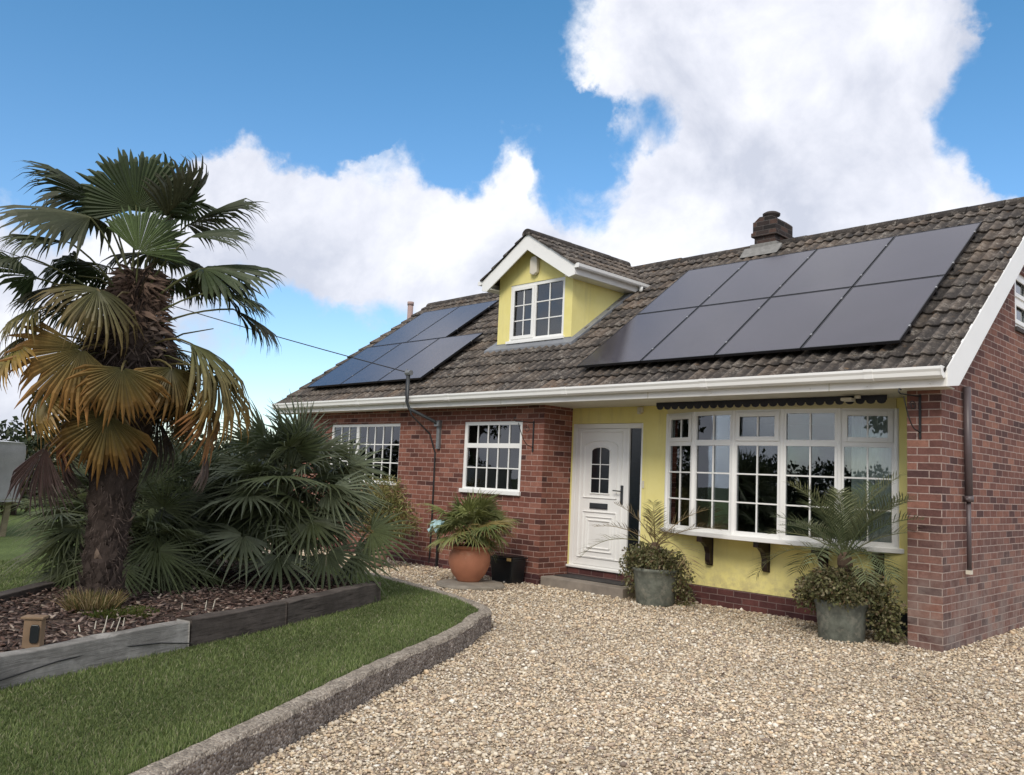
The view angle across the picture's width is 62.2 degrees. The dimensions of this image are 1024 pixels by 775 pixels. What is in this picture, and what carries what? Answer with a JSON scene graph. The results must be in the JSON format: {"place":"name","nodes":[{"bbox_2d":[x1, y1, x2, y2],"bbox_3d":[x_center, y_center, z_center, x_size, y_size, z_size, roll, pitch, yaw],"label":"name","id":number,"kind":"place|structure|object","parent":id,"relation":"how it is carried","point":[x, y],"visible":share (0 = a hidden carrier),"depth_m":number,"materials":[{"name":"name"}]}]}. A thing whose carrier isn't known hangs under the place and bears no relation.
{"place":"outdoors","nodes":[
{"label":"outdoors","id":0,"kind":"place"},
{"bbox_2d":[50,586,130,612],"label":"dry grass","id":1,"kind":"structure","parent":0,"point":[85,602],"depth_m":6.45,"materials":[{"name":"yellow plant"}]},
{"bbox_2d":[0,495,477,774],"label":"lawn","id":2,"kind":"structure","parent":0,"point":[7,552],"depth_m":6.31,"materials":[{"name":"green plant"}]},
{"bbox_2d":[0,440,25,536],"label":"covered garden seat","id":3,"kind":"object","parent":2,"relation":"on","point":[12,456],"visible":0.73,"depth_m":13.27,"materials":[{"name":"grey fabric"}]},
{"bbox_2d":[0,416,293,514],"bbox_3d":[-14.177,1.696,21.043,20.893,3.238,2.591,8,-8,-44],"label":"hedge","id":4,"kind":"object","parent":2,"relation":"on","point":[29,441],"visible":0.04,"depth_m":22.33,"materials":[{"name":"green plant"}]},
{"bbox_2d":[0,0,1023,460],"label":"sky","id":5,"kind":"structure","parent":0,"point":[396,151],"materials":[{"name":"blue"}]},
{"bbox_2d":[236,543,1023,774],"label":"gravel drive","id":6,"kind":"structure","parent":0,"point":[661,730],"depth_m":5.67,"materials":[{"name":"beige gravel"}]},
{"bbox_2d":[0,619,189,689],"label":"timber sleeper","id":7,"kind":"object","parent":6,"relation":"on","point":[97,650],"visible":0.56,"depth_m":5.29,"materials":[{"name":"grey wood"}]},
{"bbox_2d":[0,642,190,680],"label":"cable","id":8,"kind":"object","parent":7,"relation":"attached to","point":[82,655],"visible":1,"depth_m":5.10,"materials":[{"name":"black rubber"}]},
{"bbox_2d":[0,557,354,652],"bbox_3d":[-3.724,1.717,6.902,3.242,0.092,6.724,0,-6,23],"label":"bark mulch","id":9,"kind":"object","parent":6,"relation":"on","point":[108,628],"visible":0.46,"depth_m":6.84,"materials":[{"name":"brown wood"}]},
{"bbox_2d":[21,615,48,648],"bbox_3d":[-2.862,1.512,5.065,0.129,0.291,0.090,3,-6,-6],"label":"garden light","id":10,"kind":"object","parent":9,"relation":"on","point":[34,630],"visible":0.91,"depth_m":5.04,"materials":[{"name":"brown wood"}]},
{"bbox_2d":[0,580,73,602],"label":"timber sleeper","id":11,"kind":"object","parent":9,"relation":"on","point":[17,592],"visible":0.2,"depth_m":7.07,"materials":[{"name":"grey wood"}]},
{"bbox_2d":[73,616,124,634],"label":"cut stems","id":12,"kind":"object","parent":9,"relation":"on","point":[105,625],"visible":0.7,"depth_m":5.69,"materials":[{"name":"beige plant"}]},
{"bbox_2d":[0,444,236,597],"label":"fan palm","id":13,"kind":"object","parent":9,"relation":"on","point":[164,558],"visible":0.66,"depth_m":7.72,"materials":[{"name":"green plant"}]},
{"bbox_2d":[78,605,159,620],"bbox_3d":[-2.943,1.689,6.388,0.574,0.047,0.569,8,-8,-44],"label":"moss patch","id":14,"kind":"object","parent":9,"relation":"on","point":[124,612],"visible":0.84,"depth_m":6.34,"materials":[{"name":"green plant"}]},
{"bbox_2d":[0,148,286,604],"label":"palm tree","id":15,"kind":"object","parent":9,"relation":"on","point":[117,386],"visible":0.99,"depth_m":6.75,"materials":[{"name":"green plant"}]},
{"bbox_2d":[129,428,280,579],"bbox_3d":[-3.368,1.244,9.005,2.107,1.797,1.878,8,-8,-44],"label":"fan palm","id":16,"kind":"object","parent":9,"relation":"on","point":[189,461],"visible":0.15,"depth_m":8.71,"materials":[{"name":"green plant"}]},
{"bbox_2d":[172,389,420,601],"bbox_3d":[-2.404,1.091,8.939,2.247,2.209,2.372,8,-8,-44],"label":"fan palm","id":17,"kind":"object","parent":9,"relation":"on","point":[289,521],"visible":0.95,"depth_m":8.48,"materials":[{"name":"green plant"}]},
{"bbox_2d":[178,601,286,646],"bbox_3d":[-2.140,1.894,6.536,0.176,0.379,1.024,0,-7,25],"label":"timber sleeper","id":18,"kind":"object","parent":6,"relation":"on","point":[211,626],"visible":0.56,"depth_m":6.46,"materials":[{"name":"grey wood"}]},
{"bbox_2d":[128,552,491,774],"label":"kerb","id":19,"kind":"structure","parent":6,"relation":"on","point":[243,746],"depth_m":4.81,"materials":[{"name":"grey concrete"}]},
{"bbox_2d":[272,580,380,624],"bbox_3d":[-1.660,2.044,7.770,0.180,0.381,1.614,0,-6,19],"label":"timber sleeper","id":20,"kind":"object","parent":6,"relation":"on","point":[317,604],"visible":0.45,"depth_m":7.65,"materials":[{"name":"grey wood"}]},
{"bbox_2d":[365,542,390,565],"bbox_3d":[-2.102,2.553,13.032,0.460,0.349,0.460,8,-8,-44],"label":"plant pot","id":21,"kind":"object","parent":6,"relation":"on","point":[382,557],"visible":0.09,"depth_m":12.90,"materials":[{"name":"ceramic"}]},
{"bbox_2d":[353,474,422,543],"bbox_3d":[-2.004,1.890,13.133,1.042,1.160,1.481,8,-8,-44],"label":"bamboo shrub","id":22,"kind":"object","parent":21,"relation":"in","point":[395,501],"visible":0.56,"depth_m":12.98,"materials":[{"name":"green plant"}]},
{"bbox_2d":[436,579,504,590],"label":"stone slab","id":23,"kind":"structure","parent":6,"relation":"on","point":[481,584],"depth_m":11.07,"materials":[{"name":"grey stone"}]},
{"bbox_2d":[448,543,489,581],"bbox_3d":[-0.578,2.373,11.481,0.570,0.480,0.570,8,-8,-44],"label":"terracotta pot","id":24,"kind":"object","parent":23,"relation":"on","point":[469,564],"visible":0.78,"depth_m":11.27,"materials":[{"name":"ceramic"}]},
{"bbox_2d":[423,489,525,559],"bbox_3d":[-0.502,1.868,11.561,1.368,1.030,1.415,8,-8,-44],"label":"potted fan palm","id":25,"kind":"object","parent":24,"relation":"in","point":[482,510],"visible":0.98,"depth_m":11.35,"materials":[{"name":"green plant"}]},
{"bbox_2d":[427,519,444,532],"bbox_3d":[-1.029,1.881,11.505,0.109,0.184,0.263,8,-8,-44],"label":"rag","id":26,"kind":"object","parent":25,"relation":"on","point":[436,522],"visible":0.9,"depth_m":11.51,"materials":[{"name":"blue fabric"}]},
{"bbox_2d":[490,554,527,583],"bbox_3d":[-0.061,2.545,11.898,0.437,0.372,0.353,-2,-8,39],"label":"recycling box","id":27,"kind":"object","parent":6,"relation":"on","point":[507,568],"visible":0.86,"depth_m":11.78,"materials":[{"name":"black plastic"}]},
{"bbox_2d":[272,197,1023,652],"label":"bungalow","id":28,"kind":"object","parent":6,"relation":"on","point":[730,447],"visible":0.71,"depth_m":10.99,"materials":[{"name":"red brick"}]},
{"bbox_2d":[307,343,400,387],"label":"solar panel","id":29,"kind":"object","parent":28,"relation":"attached to","point":[343,372],"visible":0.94,"depth_m":16.70,"materials":[{"name":"blue glass"}]},
{"bbox_2d":[330,423,400,484],"bbox_3d":[-2.639,1.176,15.112,0.110,1.049,2.150,8,-8,-44],"label":"window","id":30,"kind":"structure","parent":28,"relation":"in","point":[386,437],"depth_m":14.86,"materials":[{"name":"white plastic"}]},
{"bbox_2d":[340,338,438,385],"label":"solar panel","id":31,"kind":"object","parent":28,"relation":"attached to","point":[398,355],"visible":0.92,"depth_m":15.87,"materials":[{"name":"blue glass"}]},
{"bbox_2d":[371,306,459,346],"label":"solar panel","id":32,"kind":"object","parent":28,"relation":"attached to","point":[414,327],"visible":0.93,"depth_m":17.69,"materials":[{"name":"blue glass"}]},
{"bbox_2d":[404,369,441,562],"bbox_3d":[-1.480,1.244,13.534,0.644,3.070,0.155,3,-6,-5],"label":"service mast","id":33,"kind":"object","parent":28,"relation":"attached to","point":[437,423],"visible":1,"depth_m":13.59,"materials":[{"name":"metal"}]},
{"bbox_2d":[1,250,404,371],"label":"overhead cable","id":34,"kind":"object","parent":33,"relation":"attached to","point":[260,331],"visible":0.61,"depth_m":14.57,"materials":[{"name":"black rubber"}]},
{"bbox_2d":[378,332,482,382],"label":"solar panel","id":35,"kind":"object","parent":28,"relation":"attached to","point":[430,359],"visible":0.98,"depth_m":15.01,"materials":[{"name":"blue glass"}]},
{"bbox_2d":[407,300,498,341],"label":"solar panel","id":36,"kind":"object","parent":28,"relation":"attached to","point":[454,321],"visible":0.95,"depth_m":16.80,"materials":[{"name":"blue glass"}]},
{"bbox_2d":[435,532,490,567],"bbox_3d":[-0.742,2.523,12.838,0.040,0.550,1.314,8,-8,-42],"label":"pipe","id":37,"kind":"object","parent":28,"relation":"attached to","point":[436,558],"visible":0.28,"depth_m":13.29,"materials":[{"name":"black metal"}]},
{"bbox_2d":[459,421,522,495],"bbox_3d":[-0.302,1.051,12.744,0.115,1.084,1.310,8,-8,-44],"label":"window","id":38,"kind":"structure","parent":28,"relation":"in","point":[492,450],"depth_m":12.75,"materials":[{"name":"white plastic"}]},
{"bbox_2d":[513,417,534,451],"bbox_3d":[0.163,0.668,12.061,0.349,0.476,0.026,6,-7,-31],"label":"basket bracket","id":39,"kind":"object","parent":28,"relation":"attached to","point":[533,422],"visible":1,"depth_m":12.12,"materials":[{"name":"black metal"}]},
{"bbox_2d":[530,256,539,275],"bbox_3d":[0.371,-1.990,13.892,0.072,0.312,0.160,8,-8,-44],"label":"alarm box","id":40,"kind":"object","parent":28,"relation":"attached to","point":[534,264],"visible":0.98,"depth_m":13.85,"materials":[{"name":"beige plastic"}]},
{"bbox_2d":[509,277,564,340],"bbox_3d":[0.418,-1.253,13.838,0.076,0.965,1.225,8,-8,-44],"label":"window","id":41,"kind":"structure","parent":28,"relation":"in","point":[539,312],"depth_m":13.83,"materials":[{"name":"white plastic"}]},
{"bbox_2d":[573,429,626,569],"bbox_3d":[1.226,1.545,11.971,0.116,1.927,0.907,8,-8,-44],"label":"front door","id":42,"kind":"structure","parent":28,"relation":"in","point":[601,453],"depth_m":11.97,"materials":[{"name":"white plastic"}]},
{"bbox_2d":[577,307,697,367],"bbox_3d":[1.761,-0.701,11.783,1.334,0.964,1.079,8,-8,-44],"label":"solar panel","id":43,"kind":"object","parent":28,"relation":"attached to","point":[637,338],"visible":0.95,"depth_m":11.72,"materials":[{"name":"black glass"}]},
{"bbox_2d":[637,407,643,413],"bbox_3d":[1.741,0.315,11.565,0.073,0.095,0.080,8,-8,-44],"label":"sensor light","id":44,"kind":"object","parent":28,"relation":"attached to","point":[640,410],"visible":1,"depth_m":11.55,"materials":[{"name":"beige plastic"}]},
{"bbox_2d":[638,260,747,313],"bbox_3d":[2.748,-1.505,12.809,1.334,0.964,1.079,8,-8,-44],"label":"solar panel","id":45,"kind":"object","parent":28,"relation":"attached to","point":[694,288],"visible":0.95,"depth_m":12.77,"materials":[{"name":"black glass"}]},
{"bbox_2d":[641,298,769,362],"bbox_3d":[2.526,-0.748,11.011,1.334,0.964,1.084,8,-8,-44],"label":"solar panel","id":46,"kind":"object","parent":28,"relation":"attached to","point":[707,331],"visible":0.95,"depth_m":10.95,"materials":[{"name":"black glass"}]},
{"bbox_2d":[700,249,816,305],"bbox_3d":[3.513,-1.551,12.038,1.334,0.964,1.084,8,-8,-44],"label":"solar panel","id":47,"kind":"object","parent":28,"relation":"attached to","point":[761,278],"visible":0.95,"depth_m":11.99,"materials":[{"name":"black glass"}]},
{"bbox_2d":[660,398,903,581],"bbox_3d":[2.977,1.165,10.033,0.390,2.019,3.113,8,-8,-44],"label":"bow window","id":48,"kind":"structure","parent":28,"relation":"in","point":[695,443],"depth_m":10.14,"materials":[{"name":"white plastic"}]},
{"bbox_2d":[715,287,850,356],"bbox_3d":[3.292,-0.794,10.240,1.334,0.964,1.079,8,-8,-44],"label":"solar panel","id":49,"kind":"object","parent":28,"relation":"attached to","point":[788,323],"visible":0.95,"depth_m":10.17,"materials":[{"name":"black glass"}]},
{"bbox_2d":[772,236,893,296],"bbox_3d":[4.278,-1.597,11.267,1.334,0.964,1.079,8,-8,-44],"label":"solar panel","id":50,"kind":"object","parent":28,"relation":"attached to","point":[837,267],"visible":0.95,"depth_m":11.22,"materials":[{"name":"black glass"}]},
{"bbox_2d":[840,395,860,401],"bbox_3d":[3.625,0.113,9.071,0.125,0.068,0.185,8,-8,-44],"label":"security light","id":51,"kind":"object","parent":28,"relation":"attached to","point":[849,399],"visible":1,"depth_m":9.04,"materials":[{"name":"beige plastic"}]},
{"bbox_2d":[801,275,944,350],"bbox_3d":[4.050,-0.840,9.476,1.334,0.964,1.064,8,-8,-44],"label":"solar panel","id":52,"kind":"object","parent":28,"relation":"attached to","point":[879,314],"visible":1,"depth_m":9.40,"materials":[{"name":"black glass"}]},
{"bbox_2d":[898,388,921,438],"bbox_3d":[3.901,0.254,8.322,0.349,0.476,0.026,6,-7,-31],"label":"basket bracket","id":53,"kind":"object","parent":28,"relation":"attached to","point":[919,412],"visible":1,"depth_m":8.38,"materials":[{"name":"black metal"}]},
{"bbox_2d":[853,222,981,286],"bbox_3d":[5.036,-1.643,10.503,1.334,0.964,1.064,8,-8,-44],"label":"solar panel","id":54,"kind":"object","parent":28,"relation":"attached to","point":[931,253],"visible":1,"depth_m":10.45,"materials":[{"name":"black glass"}]},
{"bbox_2d":[1015,274,1023,328],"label":"window","id":55,"kind":"structure","parent":28,"relation":"in","point":[1019,289],"depth_m":10.45,"materials":[{"name":"white plastic"}]},
{"bbox_2d":[632,567,678,606],"bbox_3d":[1.763,2.436,10.414,0.580,0.444,0.580,8,-8,-44],"label":"plant pot","id":56,"kind":"object","parent":6,"relation":"on","point":[654,587],"visible":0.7,"depth_m":10.19,"materials":[{"name":"stone"}]},
{"bbox_2d":[618,542,696,606],"bbox_3d":[1.773,2.304,10.441,0.794,0.811,0.972,8,-8,-44],"label":"trailing shrub","id":57,"kind":"object","parent":56,"relation":"in","point":[642,555],"visible":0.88,"depth_m":10.32,"materials":[{"name":"green plant"}]},
{"bbox_2d":[574,499,721,575],"bbox_3d":[1.677,1.802,10.430,1.866,0.844,1.224,-2,-7,37],"label":"potted date palm","id":58,"kind":"object","parent":57,"relation":"on","point":[657,544],"visible":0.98,"depth_m":10.41,"materials":[{"name":"green plant"}]},
{"bbox_2d":[814,598,867,643],"bbox_3d":[3.322,2.347,8.555,0.524,0.414,0.524,8,-8,-44],"label":"plant pot","id":59,"kind":"object","parent":6,"relation":"on","point":[837,623],"visible":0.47,"depth_m":8.36,"materials":[{"name":"stone"}]},
{"bbox_2d":[789,563,907,644],"bbox_3d":[3.357,2.175,8.556,0.896,0.816,1.091,8,-8,-44],"label":"trailing shrub","id":60,"kind":"object","parent":59,"relation":"in","point":[839,585],"visible":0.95,"depth_m":8.37,"materials":[{"name":"green plant"}]},
{"bbox_2d":[746,470,946,587],"bbox_3d":[3.382,1.448,8.639,1.674,1.264,1.792,4,-6,-16],"label":"potted date palm","id":61,"kind":"object","parent":60,"relation":"on","point":[842,532],"visible":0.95,"depth_m":8.51,"materials":[{"name":"green plant"}]}
]}

